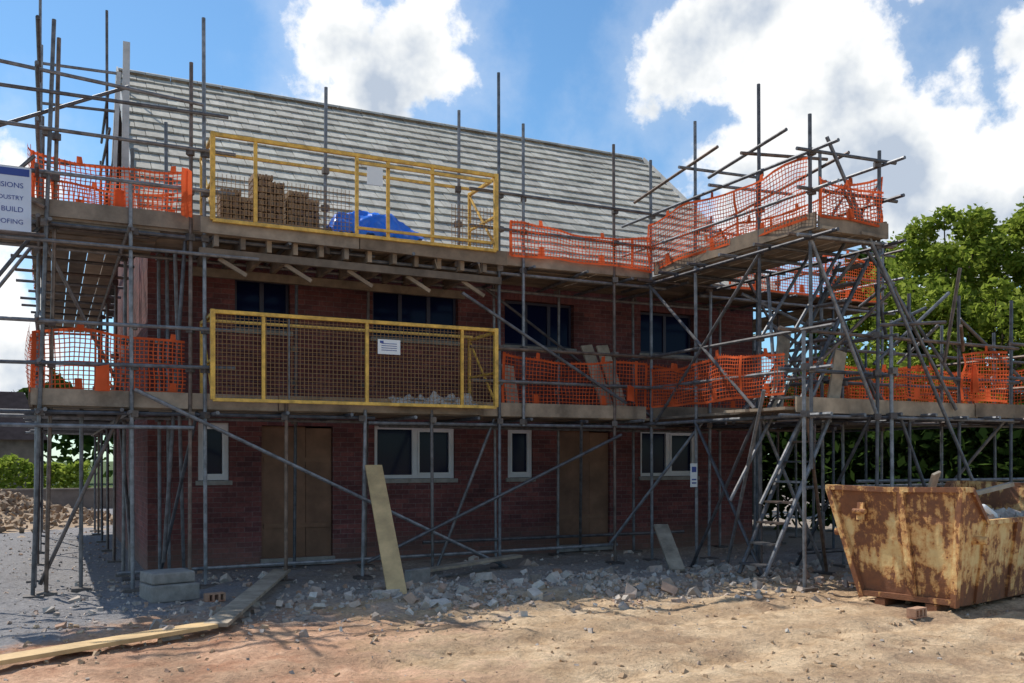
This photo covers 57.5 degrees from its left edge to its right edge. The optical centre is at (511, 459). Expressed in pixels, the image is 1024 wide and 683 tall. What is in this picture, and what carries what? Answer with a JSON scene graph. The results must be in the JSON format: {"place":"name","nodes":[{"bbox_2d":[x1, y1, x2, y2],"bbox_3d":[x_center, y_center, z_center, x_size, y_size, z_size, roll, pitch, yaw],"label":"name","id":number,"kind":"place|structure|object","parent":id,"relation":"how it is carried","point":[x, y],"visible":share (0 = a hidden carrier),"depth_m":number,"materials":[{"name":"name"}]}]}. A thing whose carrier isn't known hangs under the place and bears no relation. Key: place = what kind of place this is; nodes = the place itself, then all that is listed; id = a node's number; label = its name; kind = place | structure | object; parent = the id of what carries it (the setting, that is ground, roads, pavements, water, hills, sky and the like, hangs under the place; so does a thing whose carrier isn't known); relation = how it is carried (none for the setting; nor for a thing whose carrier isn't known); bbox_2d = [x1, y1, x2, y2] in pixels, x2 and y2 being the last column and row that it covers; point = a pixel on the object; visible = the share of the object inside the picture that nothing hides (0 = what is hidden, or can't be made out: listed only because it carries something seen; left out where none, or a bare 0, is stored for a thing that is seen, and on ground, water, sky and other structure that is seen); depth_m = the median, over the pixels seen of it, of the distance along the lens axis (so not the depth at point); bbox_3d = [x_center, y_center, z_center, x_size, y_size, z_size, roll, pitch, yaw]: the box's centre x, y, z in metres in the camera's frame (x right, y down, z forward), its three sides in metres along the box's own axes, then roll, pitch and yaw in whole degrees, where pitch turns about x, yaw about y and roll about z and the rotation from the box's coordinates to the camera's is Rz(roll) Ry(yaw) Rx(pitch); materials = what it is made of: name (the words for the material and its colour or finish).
{"place":"outdoors","nodes":[
{"label":"outdoors","id":0,"kind":"place"},
{"bbox_2d":[109,79,490,316],"bbox_3d":[-2.030,-5.025,19.320,11.240,3.830,8.760,0,0,-26],"label":"roof underlay","id":1,"kind":"object","parent":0,"point":[111,292],"visible":0.08,"depth_m":17.89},
{"bbox_2d":[0,461,1023,682],"bbox_3d":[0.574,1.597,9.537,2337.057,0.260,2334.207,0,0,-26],"label":"ground","id":2,"kind":"structure","parent":0,"point":[268,651],"depth_m":8.72,"materials":[{"name":"brown soil"}]},
{"bbox_2d":[0,391,46,488],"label":"bungalow","id":3,"kind":"object","parent":2,"relation":"on","point":[18,442],"visible":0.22,"depth_m":41.95,"materials":[{"name":"brick"}]},
{"bbox_2d":[0,453,91,488],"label":"shrubs","id":4,"kind":"object","parent":2,"relation":"on","point":[62,471],"visible":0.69,"depth_m":32.80,"materials":[{"name":"green plant"}]},
{"bbox_2d":[0,489,112,536],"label":"spoil heap","id":5,"kind":"object","parent":2,"relation":"on","point":[16,511],"visible":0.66,"depth_m":22.93,"materials":[{"name":"beige gravel"}]},
{"bbox_2d":[4,488,112,508],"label":"boundary wall","id":6,"kind":"structure","parent":2,"relation":"on","point":[64,496],"depth_m":30.94,"materials":[{"name":"brick"}]},
{"bbox_2d":[0,621,217,664],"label":"wooden plank","id":7,"kind":"object","parent":2,"relation":"on","point":[38,653],"visible":1,"depth_m":7.79,"materials":[{"name":"beige wood"}]},
{"bbox_2d":[140,568,199,602],"bbox_3d":[-3.981,1.452,10.846,0.560,0.335,0.475,0,0,-38],"label":"concrete block stack","id":8,"kind":"object","parent":2,"relation":"on","point":[168,585],"visible":0.98,"depth_m":10.68,"materials":[{"name":"grey concrete"}]},
{"bbox_2d":[204,591,225,601],"bbox_3d":[-3.412,1.573,10.718,0.221,0.100,0.100,0,0,-43],"label":"loose brick","id":9,"kind":"object","parent":2,"relation":"on","point":[220,596],"visible":0.98,"depth_m":10.68,"materials":[{"name":"brick"}]},
{"bbox_2d":[204,569,290,626],"bbox_3d":[-2.918,1.505,10.599,0.230,0.088,3.917,0,0,-5],"label":"wooden plank","id":10,"kind":"object","parent":2,"relation":"on","point":[229,614],"visible":0.89,"depth_m":10.00,"materials":[{"name":"grey wood"}]},
{"bbox_2d":[365,465,406,593],"bbox_3d":[-1.603,0.825,11.751,0.230,1.517,1.999,0,0,-16],"label":"wooden plank","id":11,"kind":"object","parent":2,"relation":"on","point":[389,549],"visible":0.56,"depth_m":11.65,"materials":[{"name":"beige wood"}]},
{"bbox_2d":[11,368,818,476],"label":"distant trees","id":12,"kind":"object","parent":2,"relation":"on","point":[88,443],"visible":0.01,"depth_m":63.10,"materials":[{"name":"green plant"}]},
{"bbox_2d":[405,567,429,582],"bbox_3d":[-1.214,1.500,12.027,0.100,0.200,0.400,0,0,35],"label":"concrete block","id":13,"kind":"object","parent":2,"relation":"on","point":[417,575],"depth_m":11.96,"materials":[{"name":"grey concrete"}]},
{"bbox_2d":[113,252,751,570],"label":"walls","id":14,"kind":"structure","parent":2,"relation":"on","point":[234,523],"depth_m":15.13,"materials":[{"name":"red brick"}]},
{"bbox_2d":[262,426,607,557],"bbox_3d":[-1.022,0.485,15.418,6.130,1.990,0.049,0,0,-26],"label":"door boarding","id":15,"kind":"object","parent":14,"relation":"attached to","point":[313,518],"depth_m":14.44,"materials":[{"name":"brown wood"}]},
{"bbox_2d":[105,70,772,313],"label":"roof tiles","id":16,"kind":"object","parent":14,"relation":"on","point":[554,171],"visible":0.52,"depth_m":17.24,"materials":[{"name":"grey tile"}]},
{"bbox_2d":[118,68,641,158],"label":"ridge tiles","id":17,"kind":"object","parent":16,"relation":"attached to","point":[297,99],"visible":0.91,"depth_m":18.82,"materials":[{"name":"grey tile"}]},
{"bbox_2d":[103,66,776,314],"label":"fascia and verge","id":18,"kind":"structure","parent":16,"relation":"attached to","point":[681,196],"depth_m":19.72,"materials":[{"name":"white plastic"}]},
{"bbox_2d":[197,262,694,429],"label":"soldier lintels","id":19,"kind":"object","parent":14,"relation":"attached to","point":[515,296],"visible":0.3,"depth_m":15.99,"materials":[{"name":"brick"}]},
{"bbox_2d":[198,422,694,480],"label":"window frames","id":20,"kind":"structure","parent":14,"relation":"attached to","point":[415,453],"depth_m":15.29,"materials":[{"name":"white plastic"}]},
{"bbox_2d":[207,425,689,478],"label":"window panes","id":21,"kind":"object","parent":20,"relation":"in","point":[393,452],"visible":0.65,"depth_m":15.28,"materials":[{"name":"black glass"}]},
{"bbox_2d":[195,328,699,566],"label":"sills","id":22,"kind":"structure","parent":14,"relation":"attached to","point":[436,480],"depth_m":15.12,"materials":[{"name":"concrete"}]},
{"bbox_2d":[235,280,689,355],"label":"window frames","id":23,"kind":"structure","parent":14,"relation":"attached to","point":[261,298],"depth_m":15.93,"materials":[{"name":"plastic"}]},
{"bbox_2d":[237,281,687,353],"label":"window panes","id":24,"kind":"object","parent":23,"relation":"in","point":[385,306],"visible":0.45,"depth_m":15.40,"materials":[{"name":"black glass"}]},
{"bbox_2d":[0,531,1018,682],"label":"rubble","id":25,"kind":"object","parent":2,"relation":"on","point":[534,584],"visible":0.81,"depth_m":11.08,"materials":[{"name":"stone"}]},
{"bbox_2d":[429,554,521,571],"bbox_3d":[-0.583,1.450,13.120,1.748,0.138,0.200,0,0,-40],"label":"wooden plank","id":26,"kind":"object","parent":25,"relation":"on","point":[471,563],"visible":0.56,"depth_m":13.10,"materials":[{"name":"grey wood"}]},
{"bbox_2d":[0,0,1023,597],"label":"scaffolding","id":27,"kind":"object","parent":2,"relation":"on","point":[60,236],"visible":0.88,"depth_m":12.98,"materials":[{"name":"metal"}]},
{"bbox_2d":[0,165,30,232],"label":"banner sign","id":28,"kind":"object","parent":27,"relation":"attached to","point":[15,198],"visible":1,"depth_m":10.84,"materials":[{"name":"white plastic"}]},
{"bbox_2d":[216,174,319,227],"bbox_3d":[-3.333,-3.392,12.792,1.320,0.923,0.390,0,0,-26],"label":"roof tile stack","id":29,"kind":"object","parent":27,"relation":"on","point":[262,178],"visible":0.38,"depth_m":12.66,"materials":[{"name":"brown tile"}]},
{"bbox_2d":[200,309,497,408],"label":"loading bay gate","id":30,"kind":"structure","parent":27,"relation":"attached to","point":[388,347],"depth_m":12.62,"materials":[{"name":"yellow metal"}]},
{"bbox_2d":[200,131,497,252],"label":"loading bay gate","id":31,"kind":"structure","parent":27,"relation":"attached to","point":[375,175],"depth_m":12.61,"materials":[{"name":"yellow metal"}]},
{"bbox_2d":[327,210,426,240],"bbox_3d":[-1.928,-3.263,13.076,1.350,0.451,0.674,0,0,-26],"label":"blue tarpaulin","id":32,"kind":"object","parent":27,"relation":"on","point":[372,220],"visible":0.56,"depth_m":12.88,"materials":[{"name":"blue plastic"}]},
{"bbox_2d":[387,391,475,404],"bbox_3d":[-1.172,-0.866,13.409,1.300,0.264,0.500,0,0,-26],"label":"plastic sheeting","id":33,"kind":"object","parent":27,"relation":"on","point":[436,398],"visible":0.51,"depth_m":13.34,"materials":[{"name":"grey plastic"}]},
{"bbox_2d":[25,144,1023,409],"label":"orange safety netting","id":34,"kind":"object","parent":27,"relation":"attached to","point":[103,378],"visible":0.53,"depth_m":13.23,"materials":[{"name":"plastic"}]},
{"bbox_2d":[690,463,696,486],"bbox_3d":[2.692,0.225,13.827,0.120,0.350,0.014,0,0,-26],"label":"safety tag","id":35,"kind":"object","parent":27,"relation":"attached to","point":[693,474],"visible":1,"depth_m":13.82,"materials":[{"name":"plastic"}]},
{"bbox_2d":[5,568,1023,682],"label":"earth clods","id":36,"kind":"object","parent":2,"relation":"on","point":[621,675],"visible":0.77,"depth_m":8.24,"materials":[{"name":"brown soil"}]},
{"bbox_2d":[653,524,684,571],"bbox_3d":[2.281,1.265,13.587,0.220,0.601,0.983,0,0,-5],"label":"wooden plank","id":37,"kind":"object","parent":2,"relation":"on","point":[673,559],"visible":0.87,"depth_m":13.54,"materials":[{"name":"grey wood"}]},
{"bbox_2d":[753,334,790,407],"bbox_3d":[6.349,-1.769,29.385,4.946,6.964,5.597,0,0,1],"label":"broadleaf tree","id":38,"kind":"object","parent":2,"relation":"on","point":[766,401],"depth_m":28.74,"materials":[{"name":"green plant"}]},
{"bbox_2d":[786,241,966,479],"bbox_3d":[10.085,-2.095,25.427,5.125,7.603,5.085,0,0,-26],"label":"broadleaf tree","id":39,"kind":"object","parent":2,"relation":"on","point":[815,336],"visible":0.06,"depth_m":25.01,"materials":[{"name":"green plant"}]},
{"bbox_2d":[762,399,1023,530],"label":"hedge","id":40,"kind":"object","parent":2,"relation":"on","point":[925,444],"visible":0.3,"depth_m":19.87,"materials":[{"name":"green plant"}]},
{"bbox_2d":[906,606,926,618],"bbox_3d":[4.163,1.569,9.609,0.221,0.100,0.100,0,0,-38],"label":"loose brick","id":41,"kind":"object","parent":2,"relation":"on","point":[916,612],"visible":1,"depth_m":9.56,"materials":[{"name":"brick"}]},
{"bbox_2d":[818,203,1023,472],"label":"broadleaf tree","id":42,"kind":"object","parent":2,"relation":"on","point":[935,264],"visible":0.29,"depth_m":21.40,"materials":[{"name":"green plant"}]},
{"bbox_2d":[825,471,1023,610],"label":"builders skip","id":43,"kind":"object","parent":2,"relation":"on","point":[949,544],"visible":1,"depth_m":10.37,"materials":[{"name":"paint"}]},
{"bbox_2d":[880,275,1023,476],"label":"broadleaf tree","id":44,"kind":"object","parent":2,"relation":"on","point":[1006,291],"visible":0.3,"depth_m":19.59,"materials":[{"name":"green plant"}]},
{"bbox_2d":[943,196,1023,393],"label":"broadleaf tree","id":45,"kind":"object","parent":2,"relation":"on","point":[1015,222],"visible":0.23,"depth_m":21.21,"materials":[{"name":"green plant"}]},
{"bbox_2d":[0,0,1023,460],"label":"sky","id":46,"kind":"structure","parent":0,"point":[938,85],"materials":[{"name":"blue"}]}
]}

